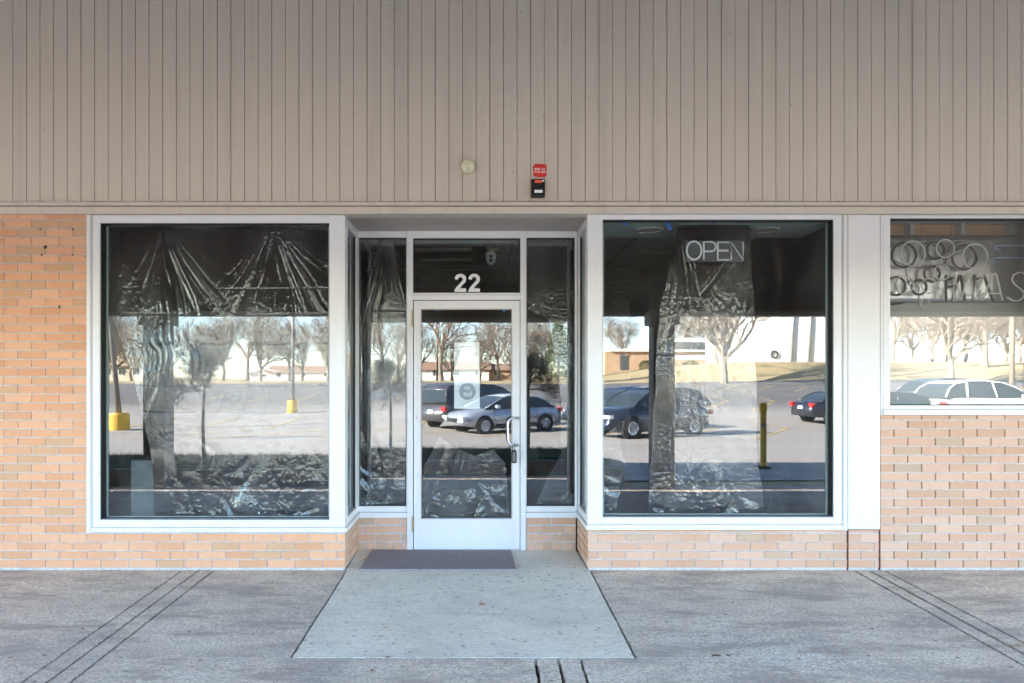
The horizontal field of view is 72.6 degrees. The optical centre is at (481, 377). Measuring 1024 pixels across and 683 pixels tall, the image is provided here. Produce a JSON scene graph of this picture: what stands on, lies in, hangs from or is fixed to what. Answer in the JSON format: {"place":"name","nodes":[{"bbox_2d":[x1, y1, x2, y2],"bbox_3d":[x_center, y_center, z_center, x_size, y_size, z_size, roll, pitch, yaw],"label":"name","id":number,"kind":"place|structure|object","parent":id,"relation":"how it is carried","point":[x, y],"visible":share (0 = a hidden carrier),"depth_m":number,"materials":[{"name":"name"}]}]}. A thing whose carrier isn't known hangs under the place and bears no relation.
{"place":"outdoors","nodes":[
{"label":"outdoors","id":0,"kind":"place"},
{"bbox_2d":[0,570,1023,682],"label":"walkway","id":1,"kind":"structure","parent":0,"point":[864,627],"depth_m":4.12,"materials":[{"name":"concrete"}]},
{"bbox_2d":[292,550,633,664],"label":"entrance slab","id":2,"kind":"structure","parent":1,"relation":"in","point":[527,605],"depth_m":4.36,"materials":[{"name":"concrete"}]},
{"bbox_2d":[359,550,515,570],"bbox_3d":[-0.331,1.456,5.567,1.190,0.018,0.573,0,0,0],"label":"door mat","id":3,"kind":"object","parent":2,"relation":"on","point":[439,560],"depth_m":5.52,"materials":[{"name":"grey carpet"}]},
{"bbox_2d":[535,665,587,682],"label":"pavement grooves","id":4,"kind":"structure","parent":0,"point":[538,679],"depth_m":3.63,"materials":[{"name":"black concrete"}]},
{"bbox_3d":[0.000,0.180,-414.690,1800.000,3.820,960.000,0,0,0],"label":"ground","id":5,"kind":"structure","parent":0,"visible":0},
{"bbox_2d":[0,0,1023,572],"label":"shop building","id":6,"kind":"structure","parent":5,"relation":"on","point":[824,134],"depth_m":5.28,"materials":[{"name":"beige siding panels"},{"name":"tan brick"},{"name":"glass"}]},
{"bbox_2d":[131,456,154,515],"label":"display plinth","id":7,"kind":"structure","parent":6,"relation":"on","point":[142,500],"depth_m":5.76,"materials":[{"name":"grey paint"}]},
{"bbox_2d":[110,226,327,515],"bbox_3d":[-2.038,-0.045,5.458,1.757,2.304,0.040,0,0,-1],"label":"plastic sheet","id":8,"kind":"object","parent":6,"relation":"attached to","point":[223,333],"visible":0.94,"depth_m":5.46,"materials":[{"name":"black"}]},
{"bbox_2d":[91,216,346,531],"bbox_3d":[-1.997,-0.027,5.327,1.928,2.403,0.106,0,0,0],"label":"display window","id":9,"kind":"structure","parent":6,"relation":"in","point":[336,520],"depth_m":5.29,"materials":[{"name":"white metal"}]},
{"bbox_2d":[345,217,359,531],"bbox_3d":[-1.061,-0.031,5.588,0.078,2.418,0.592,0,0,0],"label":"side window","id":10,"kind":"structure","parent":6,"relation":"in","point":[353,515],"depth_m":5.81,"materials":[{"name":"white metal"}]},
{"bbox_2d":[360,240,405,504],"bbox_3d":[-0.839,-0.043,5.980,0.432,2.288,0.029,0,0,0],"label":"plastic sheet","id":11,"kind":"object","parent":6,"relation":"hanging from","point":[383,397],"visible":0.92,"depth_m":5.98,"materials":[{"name":"black"}]},
{"bbox_2d":[394,244,490,264],"bbox_3d":[-0.403,-1.367,7.810,1.000,0.025,1.200,0,0,0],"label":"ceiling troffer","id":12,"kind":"object","parent":6,"relation":"attached to","point":[450,254],"visible":0.83,"depth_m":7.66,"materials":[{"name":"metal"}]},
{"bbox_2d":[422,436,509,517],"bbox_3d":[-0.133,0.854,5.970,0.753,0.706,0.023,0,0,2],"label":"plastic sheet","id":13,"kind":"object","parent":6,"relation":"hanging from","point":[457,483],"visible":1,"depth_m":5.97,"materials":[{"name":"black"}]},
{"bbox_2d":[412,301,519,548],"bbox_3d":[-0.130,0.402,5.872,0.911,2.106,0.115,0,0,0],"label":"door","id":14,"kind":"structure","parent":6,"relation":"in","point":[429,533],"depth_m":5.89,"materials":[{"name":"white metal"}]},
{"bbox_2d":[454,342,478,369],"bbox_3d":[-0.123,-0.183,5.916,0.214,0.231,0.002,0,0,0],"label":"notice","id":15,"kind":"object","parent":6,"relation":"attached to","point":[466,355],"visible":1,"depth_m":5.92,"materials":[{"name":"white paper"}]},
{"bbox_2d":[454,370,479,408],"bbox_3d":[-0.122,0.100,5.915,0.218,0.328,0.003,0,0,0],"label":"notice","id":16,"kind":"object","parent":6,"relation":"attached to","point":[466,389],"visible":1,"depth_m":5.92,"materials":[{"name":"white paper"}]},
{"bbox_2d":[461,159,474,174],"bbox_3d":[-0.102,-1.586,5.224,0.107,0.107,0.107,0,0,0],"label":"security light","id":17,"kind":"object","parent":6,"relation":"attached to","point":[467,166],"visible":1,"depth_m":5.19,"materials":[{"name":"beige plastic"}]},
{"bbox_2d":[485,248,498,264],"bbox_3d":[0.102,-1.298,7.510,0.170,0.168,0.170,0,0,0],"label":"security camera","id":18,"kind":"object","parent":6,"relation":"attached to","point":[490,257],"visible":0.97,"depth_m":7.47,"materials":[{"name":"grey plastic"}]},
{"bbox_2d":[511,444,516,462],"bbox_3d":[0.273,0.633,5.816,0.045,0.163,0.038,0,0,0],"label":"key lockbox","id":19,"kind":"object","parent":6,"relation":"hanging from","point":[513,456],"visible":1,"depth_m":5.80,"materials":[{"name":"grey metal"}]},
{"bbox_2d":[530,179,544,197],"bbox_3d":[0.425,-1.424,5.244,0.108,0.139,0.069,0,0,0],"label":"alarm box","id":20,"kind":"object","parent":6,"relation":"attached to","point":[537,188],"visible":1,"depth_m":5.21,"materials":[{"name":"black plastic"}]},
{"bbox_2d":[533,164,546,176],"bbox_3d":[0.444,-1.571,5.276,0.103,0.101,0.003,0,0,0],"label":"unit sticker","id":21,"kind":"object","parent":6,"relation":"attached to","point":[539,170],"visible":1,"depth_m":5.28,"materials":[{"name":"red plastic"}]},
{"bbox_2d":[527,240,573,504],"bbox_3d":[0.593,-0.046,5.979,0.424,2.293,0.019,0,0,1],"label":"plastic sheet","id":22,"kind":"object","parent":6,"relation":"hanging from","point":[550,280],"visible":0.97,"depth_m":5.98,"materials":[{"name":"black"}]},
{"bbox_2d":[575,219,586,529],"bbox_3d":[0.833,-0.040,5.588,0.078,2.398,0.592,0,0,0],"label":"side window","id":23,"kind":"structure","parent":6,"relation":"in","point":[581,233],"depth_m":5.81,"materials":[{"name":"white metal"}]},
{"bbox_2d":[604,427,624,514],"bbox_3d":[1.044,0.735,5.465,0.169,0.703,0.026,0,0,0],"label":"plastic sheet","id":24,"kind":"object","parent":6,"relation":"hanging from","point":[614,461],"visible":0.98,"depth_m":5.46,"materials":[{"name":"black"}]},
{"bbox_2d":[635,227,663,233],"bbox_3d":[1.364,-1.192,5.640,0.230,0.013,0.230,0,0,0],"label":"ceiling light","id":25,"kind":"object","parent":6,"relation":"attached to","point":[646,230],"visible":1,"depth_m":5.62,"materials":[{"name":"plastic"}]},
{"bbox_2d":[648,225,765,514],"bbox_3d":[1.777,-0.064,5.474,0.932,2.310,0.028,0,0,-1],"label":"plastic sheet","id":26,"kind":"object","parent":6,"relation":"hanging from","point":[704,453],"visible":0.94,"depth_m":5.47,"materials":[{"name":"black"}]},
{"bbox_2d":[586,215,842,529],"bbox_3d":[1.775,-0.042,5.327,1.941,2.395,0.106,0,0,0],"label":"display window","id":27,"kind":"structure","parent":6,"relation":"in","point":[595,519],"depth_m":5.29,"materials":[{"name":"white metal"}]},
{"bbox_2d":[686,240,743,261],"bbox_3d":[1.804,-0.977,5.376,0.453,0.164,0.024,0,0,0],"label":"open sign","id":28,"kind":"object","parent":6,"relation":"attached to","point":[714,251],"visible":1,"depth_m":5.38,"materials":[{"name":"white glass"}]},
{"bbox_2d":[750,227,780,233],"bbox_3d":[2.302,-1.192,5.640,0.230,0.013,0.230,0,0,0],"label":"ceiling light","id":29,"kind":"object","parent":6,"relation":"attached to","point":[761,230],"visible":1,"depth_m":5.62,"materials":[{"name":"plastic"}]},
{"bbox_2d":[872,201,1023,570],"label":"laundry shop","id":30,"kind":"structure","parent":6,"relation":"attached to","point":[951,436],"depth_m":5.31,"materials":[{"name":"brick"}]},
{"bbox_2d":[883,216,1023,414],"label":"display window","id":31,"kind":"structure","parent":30,"relation":"in","point":[889,408],"depth_m":5.29,"materials":[{"name":"white metal"}]},
{"bbox_2d":[890,222,1023,307],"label":"neon sign","id":32,"kind":"object","parent":30,"relation":"attached to","point":[951,268],"visible":0.97,"depth_m":5.54,"materials":[{"name":"grey plastic"}]}
]}

